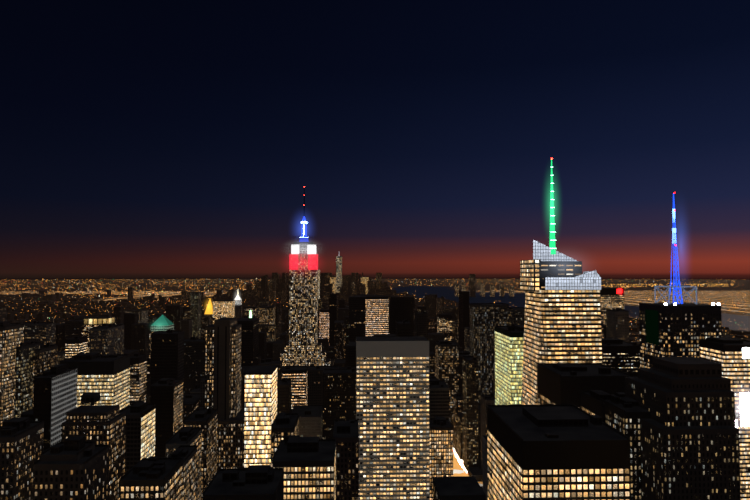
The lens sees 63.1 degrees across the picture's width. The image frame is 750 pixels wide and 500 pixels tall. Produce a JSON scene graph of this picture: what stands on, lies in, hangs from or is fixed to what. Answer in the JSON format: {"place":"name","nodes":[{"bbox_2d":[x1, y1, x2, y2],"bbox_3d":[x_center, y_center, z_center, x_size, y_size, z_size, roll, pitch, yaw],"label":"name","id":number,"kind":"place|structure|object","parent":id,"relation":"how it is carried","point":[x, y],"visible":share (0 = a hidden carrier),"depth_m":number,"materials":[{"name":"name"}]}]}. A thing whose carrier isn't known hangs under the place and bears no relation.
{"place":"outdoors","nodes":[
{"label":"outdoors","id":0,"kind":"place"},
{"bbox_2d":[0,279,749,489],"bbox_3d":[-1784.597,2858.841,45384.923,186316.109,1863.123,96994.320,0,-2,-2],"label":"ground","id":1,"kind":"structure","parent":0,"point":[716,290],"depth_m":9802.89,"materials":[{"name":"black"}]},
{"bbox_2d":[0,241,749,499],"bbox_3d":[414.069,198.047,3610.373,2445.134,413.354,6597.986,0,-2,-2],"label":"skyscrapers","id":2,"kind":"structure","parent":1,"relation":"on","point":[581,409],"depth_m":507.43,"materials":[{"name":"brown concrete"}]},
{"bbox_2d":[0,273,749,481],"bbox_3d":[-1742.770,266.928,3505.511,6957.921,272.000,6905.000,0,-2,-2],"label":"city blocks","id":3,"kind":"structure","parent":1,"relation":"on","point":[319,399],"depth_m":1005.00,"materials":[{"name":"black concrete"}]},
{"bbox_2d":[0,158,749,473],"bbox_3d":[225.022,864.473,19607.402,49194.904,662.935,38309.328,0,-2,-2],"label":"city lights","id":4,"kind":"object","parent":1,"relation":"on","point":[652,330],"visible":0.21,"depth_m":651.58},
{"bbox_2d":[0,0,749,279],"label":"sky","id":5,"kind":"structure","parent":0,"point":[140,139],"materials":[{"name":"blue"}]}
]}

